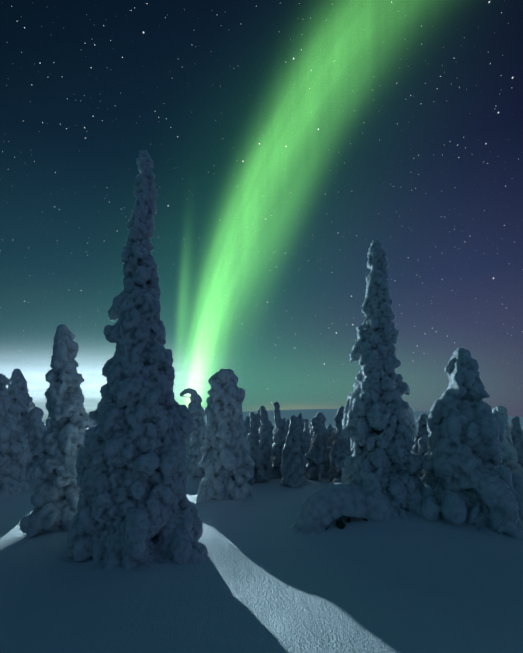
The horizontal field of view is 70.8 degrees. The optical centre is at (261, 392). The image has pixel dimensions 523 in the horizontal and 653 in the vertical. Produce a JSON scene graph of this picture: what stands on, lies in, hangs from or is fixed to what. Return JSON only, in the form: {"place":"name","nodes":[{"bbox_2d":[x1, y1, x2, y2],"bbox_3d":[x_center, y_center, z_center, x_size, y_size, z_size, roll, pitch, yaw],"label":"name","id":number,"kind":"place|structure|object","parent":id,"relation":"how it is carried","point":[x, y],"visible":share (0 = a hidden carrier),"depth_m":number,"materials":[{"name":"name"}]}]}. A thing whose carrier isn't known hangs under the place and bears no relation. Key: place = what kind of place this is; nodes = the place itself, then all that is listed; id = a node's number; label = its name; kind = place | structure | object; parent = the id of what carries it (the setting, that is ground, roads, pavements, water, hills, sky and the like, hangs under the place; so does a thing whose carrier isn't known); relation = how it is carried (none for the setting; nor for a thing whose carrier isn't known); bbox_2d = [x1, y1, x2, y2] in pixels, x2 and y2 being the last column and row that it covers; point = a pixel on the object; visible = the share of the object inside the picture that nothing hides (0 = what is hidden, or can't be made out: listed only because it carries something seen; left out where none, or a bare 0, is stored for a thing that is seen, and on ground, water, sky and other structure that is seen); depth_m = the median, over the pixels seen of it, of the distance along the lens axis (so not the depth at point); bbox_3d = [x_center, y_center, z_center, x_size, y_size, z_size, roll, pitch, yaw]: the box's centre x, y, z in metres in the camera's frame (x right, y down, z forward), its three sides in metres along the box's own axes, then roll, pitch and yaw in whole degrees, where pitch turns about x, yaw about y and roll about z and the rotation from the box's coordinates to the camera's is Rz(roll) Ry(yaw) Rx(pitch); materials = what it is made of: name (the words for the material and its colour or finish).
{"place":"outdoors","nodes":[
{"label":"outdoors","id":0,"kind":"place"},
{"bbox_2d":[0,409,522,652],"bbox_3d":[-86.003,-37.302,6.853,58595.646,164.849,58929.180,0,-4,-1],"label":"ground snow","id":1,"kind":"structure","parent":0,"point":[263,577],"depth_m":4.14,"materials":[{"name":"white snow"}]},
{"bbox_2d":[0,373,32,500],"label":"spruce tree","id":2,"kind":"object","parent":1,"relation":"on","point":[15,456],"visible":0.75,"depth_m":9.66,"materials":[{"name":"white plant"}]},
{"bbox_2d":[8,369,35,438],"bbox_3d":[-7.731,1.388,11.776,2.031,4.361,1.919,0,-4,-1],"label":"spruce tree","id":3,"kind":"object","parent":1,"relation":"on","point":[21,399],"visible":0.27,"depth_m":11.58,"materials":[{"name":"white plant"}]},
{"bbox_2d":[25,407,47,469],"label":"spruce tree","id":4,"kind":"object","parent":1,"relation":"on","point":[36,428],"visible":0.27,"depth_m":11.56,"materials":[{"name":"white plant"}]},
{"bbox_2d":[18,324,93,536],"bbox_3d":[-3.328,0.893,6.240,1.147,4.190,1.140,-2,-5,28],"label":"spruce tree","id":5,"kind":"object","parent":1,"relation":"on","point":[55,496],"visible":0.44,"depth_m":6.01,"materials":[{"name":"white plant"}]},
{"bbox_2d":[64,150,208,570],"bbox_3d":[-1.758,-0.285,5.422,2.072,6.956,2.071,0,-4,-1],"label":"tall spruce tree","id":6,"kind":"object","parent":1,"relation":"on","point":[136,509],"visible":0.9,"depth_m":5.00,"materials":[{"name":"white plant"}]},
{"bbox_2d":[180,388,206,478],"bbox_3d":[-2.087,1.655,12.140,1.190,3.614,1.142,3,-5,-38],"label":"spruce tree","id":7,"kind":"object","parent":1,"relation":"on","point":[195,443],"visible":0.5,"depth_m":11.87,"materials":[{"name":"white plant"}]},
{"bbox_2d":[196,368,254,501],"bbox_3d":[-0.883,1.326,8.955,1.457,3.840,1.598,0,-4,-1],"label":"spruce tree","id":8,"kind":"object","parent":1,"relation":"on","point":[226,463],"visible":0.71,"depth_m":8.73,"materials":[{"name":"white plant"}]},
{"bbox_2d":[244,416,249,427],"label":"tree","id":9,"kind":"object","parent":1,"relation":"on","point":[247,421],"visible":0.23,"depth_m":29.72,"materials":[{"name":"white wood"}]},
{"bbox_2d":[247,456,253,484],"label":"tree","id":10,"kind":"object","parent":1,"relation":"on","point":[250,482],"depth_m":11.61,"materials":[{"name":"white wood"}]},
{"bbox_2d":[248,412,268,483],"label":"tree","id":11,"kind":"object","parent":1,"relation":"on","point":[257,456],"visible":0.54,"depth_m":12.13,"materials":[{"name":"white wood"}]},
{"bbox_2d":[256,409,260,431],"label":"tree","id":12,"kind":"object","parent":1,"relation":"on","point":[258,421],"visible":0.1,"depth_m":15.71,"materials":[{"name":"white wood"}]},
{"bbox_2d":[258,406,273,480],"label":"tree","id":13,"kind":"object","parent":1,"relation":"on","point":[266,450],"visible":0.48,"depth_m":12.64,"materials":[{"name":"white wood"}]},
{"bbox_2d":[268,420,273,443],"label":"tree","id":14,"kind":"object","parent":1,"relation":"on","point":[271,426],"visible":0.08,"depth_m":17.67,"materials":[{"name":"white wood"}]},
{"bbox_2d":[271,402,287,478],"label":"tree","id":15,"kind":"object","parent":1,"relation":"on","point":[280,432],"visible":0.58,"depth_m":13.12,"materials":[{"name":"white wood"}]},
{"bbox_2d":[286,419,289,431],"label":"tree","id":16,"kind":"object","parent":1,"relation":"on","point":[288,423],"visible":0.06,"depth_m":18.76,"materials":[{"name":"white wood"}]},
{"bbox_2d":[278,415,306,487],"bbox_3d":[0.982,2.131,11.847,0.912,2.791,1.086,-1,-4,17],"label":"tree","id":17,"kind":"object","parent":1,"relation":"on","point":[294,462],"visible":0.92,"depth_m":11.61,"materials":[{"name":"white wood"}]},
{"bbox_2d":[297,413,308,475],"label":"tree","id":18,"kind":"object","parent":1,"relation":"on","point":[303,445],"visible":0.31,"depth_m":14.14,"materials":[{"name":"white wood"}]},
{"bbox_2d":[304,419,310,448],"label":"tree","id":19,"kind":"object","parent":1,"relation":"on","point":[308,439],"visible":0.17,"depth_m":16.75,"materials":[{"name":"white wood"}]},
{"bbox_2d":[305,412,331,481],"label":"tree","id":20,"kind":"object","parent":1,"relation":"on","point":[317,458],"visible":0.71,"depth_m":12.58,"materials":[{"name":"white wood"}]},
{"bbox_2d":[327,424,334,447],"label":"tree","id":21,"kind":"object","parent":1,"relation":"on","point":[330,428],"visible":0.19,"depth_m":15.72,"materials":[{"name":"white wood"}]},
{"bbox_2d":[326,406,352,483],"bbox_3d":[2.712,1.975,12.379,1.153,3.032,1.137,0,-4,-1],"label":"tree","id":22,"kind":"object","parent":1,"relation":"on","point":[340,452],"visible":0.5,"depth_m":12.16,"materials":[{"name":"white wood"}]},
{"bbox_2d":[291,482,398,534],"bbox_3d":[1.593,2.324,6.847,2.209,1.278,1.100,1,-4,-9],"label":"snow mound","id":23,"kind":"object","parent":1,"relation":"on","point":[322,509],"visible":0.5,"depth_m":6.56,"materials":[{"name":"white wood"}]},
{"bbox_2d":[341,239,424,521],"bbox_3d":[2.517,0.001,7.577,1.971,6.507,1.835,0,-4,-1],"label":"spruce tree","id":24,"kind":"object","parent":1,"relation":"on","point":[380,425],"visible":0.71,"depth_m":7.18,"materials":[{"name":"white plant"}]},
{"bbox_2d":[413,414,429,477],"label":"tree","id":25,"kind":"object","parent":1,"relation":"on","point":[421,441],"visible":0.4,"depth_m":14.81,"materials":[{"name":"white wood"}]},
{"bbox_2d":[422,445,432,481],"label":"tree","id":26,"kind":"object","parent":1,"relation":"on","point":[427,454],"visible":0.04,"depth_m":12.32,"materials":[{"name":"white wood"}]},
{"bbox_2d":[415,348,522,539],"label":"spruce tree","id":27,"kind":"object","parent":1,"relation":"on","point":[470,480],"visible":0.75,"depth_m":6.58,"materials":[{"name":"white plant"}]},
{"bbox_2d":[492,406,522,474],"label":"spruce tree","id":28,"kind":"object","parent":1,"relation":"on","point":[509,457],"visible":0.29,"depth_m":10.09,"materials":[{"name":"white plant"}]},
{"bbox_2d":[511,416,522,467],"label":"tree","id":29,"kind":"object","parent":1,"relation":"on","point":[517,434],"visible":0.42,"depth_m":12.79,"materials":[{"name":"white wood"}]},
{"bbox_2d":[0,0,522,419],"label":"sky","id":30,"kind":"structure","parent":0,"point":[283,139],"materials":[{"name":"blue"}]}
]}

